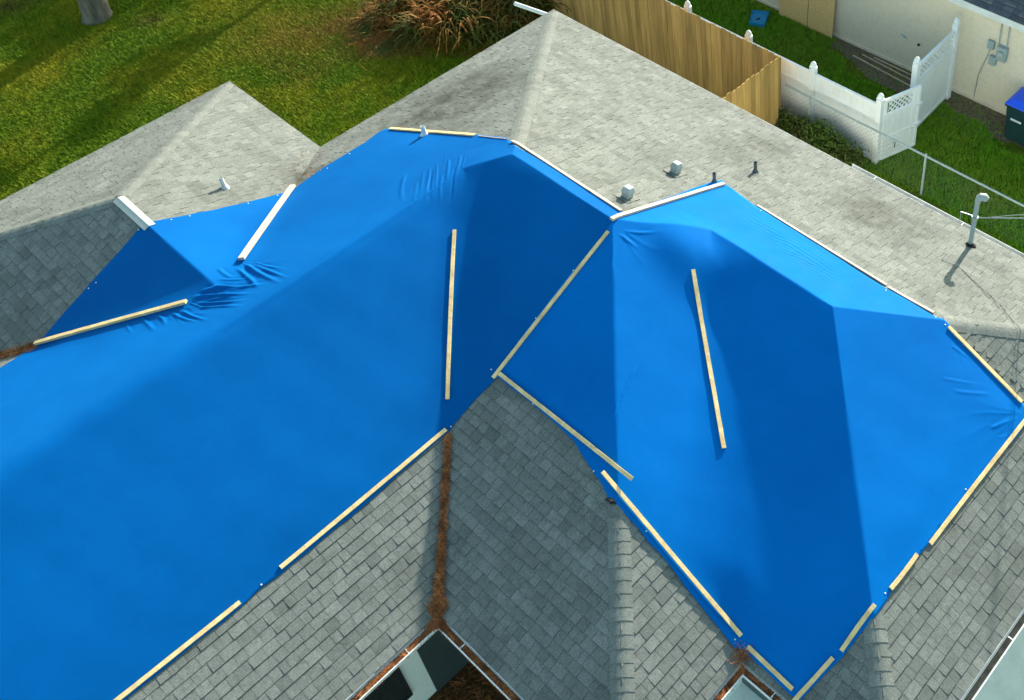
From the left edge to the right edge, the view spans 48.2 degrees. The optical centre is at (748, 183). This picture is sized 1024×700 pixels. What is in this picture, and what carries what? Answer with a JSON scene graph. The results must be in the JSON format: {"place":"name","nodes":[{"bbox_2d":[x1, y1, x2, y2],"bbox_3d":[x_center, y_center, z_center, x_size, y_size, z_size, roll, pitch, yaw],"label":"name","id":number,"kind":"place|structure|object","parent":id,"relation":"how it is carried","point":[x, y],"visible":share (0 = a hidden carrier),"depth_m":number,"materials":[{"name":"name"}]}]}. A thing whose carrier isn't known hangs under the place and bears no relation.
{"place":"outdoors","nodes":[
{"label":"outdoors","id":0,"kind":"place"},
{"bbox_2d":[0,0,538,200],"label":"grass","id":1,"kind":"structure","parent":0,"point":[57,20],"depth_m":24.96,"materials":[{"name":"green plant"}]},
{"bbox_2d":[0,0,1023,252],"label":"ground","id":2,"kind":"structure","parent":0,"point":[1014,148],"depth_m":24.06,"materials":[{"name":"green plant"}]},
{"bbox_2d":[77,0,112,25],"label":"tree","id":3,"kind":"object","parent":2,"relation":"on","point":[93,12],"visible":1,"depth_m":26.21,"materials":[{"name":"grey plant"}]},
{"bbox_2d":[347,0,405,34],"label":"palmetto clump","id":4,"kind":"object","parent":2,"relation":"on","point":[375,21],"visible":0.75,"depth_m":26.06,"materials":[{"name":"plant"}]},
{"bbox_2d":[344,9,413,70],"bbox_3d":[-8.518,-3.590,25.870,1.812,0.201,2.586,-23,47,-22],"label":"clump","id":5,"kind":"object","parent":2,"relation":"on","point":[371,35],"visible":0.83,"depth_m":25.67,"materials":[{"name":"brown plant"}]},
{"bbox_2d":[365,0,421,27],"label":"palmetto clump","id":6,"kind":"object","parent":2,"relation":"on","point":[401,8],"visible":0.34,"depth_m":26.08,"materials":[{"name":"brown plant"}]},
{"bbox_2d":[371,0,431,13],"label":"palmetto clump","id":7,"kind":"object","parent":2,"relation":"on","point":[407,7],"visible":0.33,"depth_m":25.94,"materials":[{"name":"brown plant"}]},
{"bbox_2d":[368,0,473,49],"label":"palmetto clump","id":8,"kind":"object","parent":2,"relation":"on","point":[419,34],"visible":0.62,"depth_m":25.42,"materials":[{"name":"plant"}]},
{"bbox_2d":[354,0,527,58],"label":"frond litter","id":9,"kind":"object","parent":2,"relation":"on","point":[429,46],"visible":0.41,"depth_m":25.37,"materials":[{"name":"brown plant"}]},
{"bbox_2d":[393,0,495,26],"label":"palmetto clump","id":10,"kind":"object","parent":2,"relation":"on","point":[438,2],"visible":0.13,"depth_m":25.67,"materials":[{"name":"brown plant"}]},
{"bbox_2d":[385,0,512,58],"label":"palmetto clump","id":11,"kind":"object","parent":2,"relation":"on","point":[444,22],"visible":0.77,"depth_m":25.30,"materials":[{"name":"plant"}]},
{"bbox_2d":[428,662,507,699],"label":"mulch bed","id":12,"kind":"object","parent":2,"relation":"on","point":[462,672],"depth_m":14.77,"materials":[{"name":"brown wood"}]},
{"bbox_2d":[424,3,517,52],"bbox_3d":[-6.340,-3.776,25.643,2.177,0.621,2.375,30,51,29],"label":"palmetto clump","id":13,"kind":"object","parent":2,"relation":"on","point":[467,43],"visible":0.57,"depth_m":25.31,"materials":[{"name":"brown plant"}]},
{"bbox_2d":[430,0,513,34],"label":"palmetto clump","id":14,"kind":"object","parent":2,"relation":"on","point":[469,2],"visible":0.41,"depth_m":25.51,"materials":[{"name":"plant"}]},
{"bbox_2d":[443,0,556,48],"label":"palmetto clump","id":15,"kind":"object","parent":2,"relation":"on","point":[516,27],"visible":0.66,"depth_m":25.45,"materials":[{"name":"brown plant"}]},
{"bbox_2d":[462,0,553,36],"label":"palmetto clump","id":16,"kind":"object","parent":2,"relation":"on","point":[505,6],"visible":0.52,"depth_m":25.65,"materials":[{"name":"brown plant"}]},
{"bbox_2d":[0,2,1023,699],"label":"house","id":17,"kind":"structure","parent":2,"relation":"on","point":[562,580],"depth_m":13.69,"materials":[{"name":"paint"}]},
{"bbox_2d":[0,151,324,358],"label":"pine needles","id":18,"kind":"object","parent":17,"relation":"on","point":[20,350],"visible":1,"depth_m":15.35,"materials":[{"name":"brown plant"}]},
{"bbox_2d":[0,128,622,699],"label":"tarpaulin","id":19,"kind":"object","parent":17,"relation":"on","point":[224,438],"visible":1,"depth_m":13.87,"materials":[{"name":"blue plastic"}]},
{"bbox_2d":[33,299,186,344],"bbox_3d":[-8.720,1.891,15.047,2.367,0.794,0.064,-2,43,-1],"label":"batten","id":20,"kind":"object","parent":19,"relation":"on","point":[112,321],"visible":1,"depth_m":15.02,"materials":[{"name":"brown wood"}]},
{"bbox_2d":[114,600,240,699],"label":"batten","id":21,"kind":"object","parent":19,"relation":"on","point":[160,665],"visible":1,"depth_m":11.99,"materials":[{"name":"brown wood"}]},
{"bbox_2d":[238,184,295,259],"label":"batten","id":22,"kind":"object","parent":19,"relation":"on","point":[264,225],"visible":1,"depth_m":16.38,"materials":[{"name":"white wood"}]},
{"bbox_2d":[279,428,446,568],"bbox_3d":[-4.618,3.772,13.367,0.056,0.053,2.417,29,51,28],"label":"batten","id":23,"kind":"object","parent":19,"relation":"on","point":[359,501],"visible":1,"depth_m":13.31,"materials":[{"name":"brown wood"}]},
{"bbox_2d":[389,127,475,135],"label":"batten","id":24,"kind":"object","parent":19,"relation":"on","point":[436,131],"visible":0.94,"depth_m":17.80,"materials":[{"name":"brown wood"}]},
{"bbox_2d":[445,229,455,398],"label":"batten","id":25,"kind":"object","parent":19,"relation":"on","point":[448,363],"visible":1,"depth_m":14.75,"materials":[{"name":"brown wood"}]},
{"bbox_2d":[491,230,609,378],"bbox_3d":[-2.593,1.570,14.541,0.054,0.944,2.240,29,51,28],"label":"batten","id":26,"kind":"object","parent":19,"relation":"on","point":[548,306],"visible":1,"depth_m":14.52,"materials":[{"name":"brown wood"}]},
{"bbox_2d":[511,140,621,211],"bbox_3d":[-2.631,-0.138,15.782,2.358,0.092,0.058,31,52,30],"label":"batten","id":27,"kind":"object","parent":19,"relation":"on","point":[568,176],"visible":1,"depth_m":15.73,"materials":[{"name":"white wood"}]},
{"bbox_2d":[364,667,412,699],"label":"window","id":28,"kind":"structure","parent":17,"relation":"in","point":[395,687],"depth_m":13.81,"materials":[{"name":"black glass"}]},
{"bbox_2d":[350,616,520,699],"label":"gutter debris","id":29,"kind":"object","parent":17,"relation":"on","point":[435,624],"visible":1,"depth_m":12.58,"materials":[{"name":"brown plant"}]},
{"bbox_2d":[425,432,452,620],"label":"pine needles","id":30,"kind":"object","parent":17,"relation":"on","point":[439,605],"visible":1,"depth_m":13.28,"materials":[{"name":"brown plant"}]},
{"bbox_2d":[417,630,468,691],"bbox_3d":[-3.927,5.746,14.164,0.028,2.280,0.760,30,51,29],"label":"door","id":31,"kind":"structure","parent":17,"relation":"in","point":[438,655],"depth_m":14.44,"materials":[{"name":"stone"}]},
{"bbox_2d":[712,640,779,699],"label":"gutter debris","id":32,"kind":"object","parent":17,"relation":"on","point":[743,671],"visible":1,"depth_m":12.38,"materials":[{"name":"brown wood"}]},
{"bbox_2d":[496,180,1023,699],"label":"tarpaulin","id":33,"kind":"object","parent":17,"relation":"on","point":[800,518],"visible":1,"depth_m":13.76,"materials":[{"name":"blue plastic"}]},
{"bbox_2d":[498,372,632,480],"bbox_3d":[-2.293,2.968,13.639,2.412,0.041,0.056,30,51,29],"label":"batten","id":34,"kind":"object","parent":33,"relation":"on","point":[568,428],"visible":1,"depth_m":13.59,"materials":[{"name":"brown wood"}]},
{"bbox_2d":[610,182,724,220],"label":"batten","id":35,"kind":"object","parent":33,"relation":"on","point":[659,203],"visible":1,"depth_m":15.69,"materials":[{"name":"white wood"}]},
{"bbox_2d":[601,470,741,636],"bbox_3d":[-0.907,4.286,12.837,2.275,0.954,0.054,33,53,31],"label":"batten","id":36,"kind":"object","parent":33,"relation":"on","point":[692,578],"visible":1,"depth_m":12.82,"materials":[{"name":"brown wood"}]},
{"bbox_2d":[691,269,725,448],"bbox_3d":[-0.519,2.204,14.191,0.058,0.763,2.352,-8,43,-7],"label":"batten","id":37,"kind":"object","parent":33,"relation":"on","point":[709,367],"visible":1,"depth_m":14.20,"materials":[{"name":"brown wood"}]},
{"bbox_2d":[746,645,793,690],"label":"batten","id":38,"kind":"object","parent":33,"relation":"on","point":[778,675],"visible":1,"depth_m":12.32,"materials":[{"name":"brown wood"}]},
{"bbox_2d":[792,656,834,699],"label":"batten","id":39,"kind":"object","parent":33,"relation":"on","point":[814,678],"visible":1,"depth_m":12.15,"materials":[{"name":"brown wood"}]},
{"bbox_2d":[756,205,886,285],"bbox_3d":[1.010,0.850,15.723,2.405,0.084,0.052,32,52,30],"label":"batten","id":40,"kind":"object","parent":33,"relation":"on","point":[824,247],"visible":1,"depth_m":15.67,"materials":[{"name":"brown wood"}]},
{"bbox_2d":[839,603,875,651],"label":"batten","id":41,"kind":"object","parent":33,"relation":"on","point":[865,616],"visible":1,"depth_m":12.28,"materials":[{"name":"brown wood"}]},
{"bbox_2d":[889,553,918,589],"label":"batten","id":42,"kind":"object","parent":33,"relation":"on","point":[897,580],"visible":1,"depth_m":12.66,"materials":[{"name":"brown wood"}]},
{"bbox_2d":[888,286,933,313],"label":"batten","id":43,"kind":"object","parent":33,"relation":"on","point":[911,300],"visible":1,"depth_m":14.87,"materials":[{"name":"white wood"}]},
{"bbox_2d":[929,419,1023,545],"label":"batten","id":44,"kind":"object","parent":33,"relation":"on","point":[974,485],"visible":1,"depth_m":13.49,"materials":[{"name":"brown wood"}]},
{"bbox_2d":[948,326,1022,402],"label":"batten","id":45,"kind":"object","parent":33,"relation":"on","point":[986,365],"visible":1,"depth_m":14.42,"materials":[{"name":"brown wood"}]},
{"bbox_2d":[978,217,1023,218],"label":"overhead wire","id":46,"kind":"object","parent":17,"relation":"attached to","point":[1002,218],"visible":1,"depth_m":16.20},
{"bbox_2d":[493,0,571,34],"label":"palmetto clump","id":47,"kind":"object","parent":2,"relation":"on","point":[538,5],"visible":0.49,"depth_m":25.81,"materials":[{"name":"brown plant"}]},
{"bbox_2d":[544,0,780,125],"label":"wooden fence","id":48,"kind":"object","parent":2,"relation":"on","point":[733,69],"visible":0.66,"depth_m":23.40,"materials":[{"name":"brown wood"}]},
{"bbox_2d":[749,10,768,27],"bbox_3d":[0.239,-3.901,26.003,0.419,0.110,0.574,8,44,10],"label":"plastic tub","id":49,"kind":"object","parent":2,"relation":"on","point":[758,18],"visible":1,"depth_m":25.98,"materials":[{"name":"blue plastic"}]},
{"bbox_2d":[665,0,884,164],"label":"vinyl fence","id":50,"kind":"object","parent":2,"relation":"on","point":[843,99],"visible":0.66,"depth_m":22.26,"materials":[{"name":"white plastic"}]},
{"bbox_2d":[880,85,922,159],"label":"vinyl gate","id":51,"kind":"structure","parent":50,"relation":"attached to","point":[901,122],"depth_m":21.91,"materials":[{"name":"white plastic"}]},
{"bbox_2d":[779,0,808,25],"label":"plywood sheet","id":52,"kind":"object","parent":2,"relation":"on","point":[796,10],"visible":1,"depth_m":25.81,"materials":[{"name":"beige wood"}]},
{"bbox_2d":[807,0,834,38],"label":"plywood sheet","id":53,"kind":"object","parent":2,"relation":"on","point":[821,16],"visible":1,"depth_m":25.34,"materials":[{"name":"beige wood"}]},
{"bbox_2d":[775,106,869,168],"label":"weeds","id":54,"kind":"object","parent":2,"relation":"on","point":[822,139],"visible":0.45,"depth_m":22.08,"materials":[{"name":"green plant"}]},
{"bbox_2d":[785,84,1023,246],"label":"chain link fence","id":55,"kind":"object","parent":2,"relation":"on","point":[925,156],"visible":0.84,"depth_m":21.26,"materials":[{"name":"grey metal"}]},
{"bbox_2d":[824,36,1023,147],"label":"dirt strip","id":56,"kind":"object","parent":2,"relation":"on","point":[991,118],"visible":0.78,"depth_m":23.98,"materials":[{"name":"brown soil"}]},
{"bbox_2d":[852,55,909,86],"bbox_3d":[2.998,-2.505,24.525,1.758,0.018,0.035,33,53,31],"label":"lath","id":57,"kind":"object","parent":56,"relation":"on","point":[880,70],"visible":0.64,"depth_m":24.54,"materials":[{"name":"grey wood"}]},
{"bbox_2d":[862,54,910,80],"bbox_3d":[3.120,-2.594,24.617,1.474,0.018,0.035,33,53,31],"label":"lath","id":58,"kind":"object","parent":56,"relation":"on","point":[886,66],"visible":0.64,"depth_m":24.62,"materials":[{"name":"grey wood"}]},
{"bbox_2d":[874,57,910,75],"bbox_3d":[3.243,-2.627,24.651,1.058,0.018,0.035,30,51,29],"label":"lath","id":59,"kind":"object","parent":56,"relation":"on","point":[892,66],"visible":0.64,"depth_m":24.66,"materials":[{"name":"grey wood"}]},
{"bbox_2d":[1004,87,1023,145],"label":"wheeled bin","id":60,"kind":"object","parent":56,"relation":"on","point":[1014,123],"visible":1,"depth_m":22.30,"materials":[{"name":"green plastic"}]},
{"bbox_2d":[908,17,960,126],"bbox_3d":[3.802,-2.202,22.683,0.161,2.085,1.722,27,50,27],"label":"vinyl side panel","id":61,"kind":"object","parent":2,"relation":"on","point":[934,79],"visible":0.91,"depth_m":22.75,"materials":[{"name":"white plastic"}]},
{"bbox_2d":[884,178,1023,253],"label":"weeds","id":62,"kind":"object","parent":2,"relation":"on","point":[984,229],"visible":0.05,"depth_m":21.16,"materials":[{"name":"green plant"}]},
{"bbox_2d":[756,0,1023,114],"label":"neighbour house","id":63,"kind":"structure","parent":0,"point":[989,68],"depth_m":23.37,"materials":[{"name":"beige paint"}]},
{"bbox_2d":[974,627,1023,699],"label":"driveway","id":64,"kind":"structure","parent":0,"point":[1005,681],"depth_m":14.71,"materials":[{"name":"concrete"}]}
]}

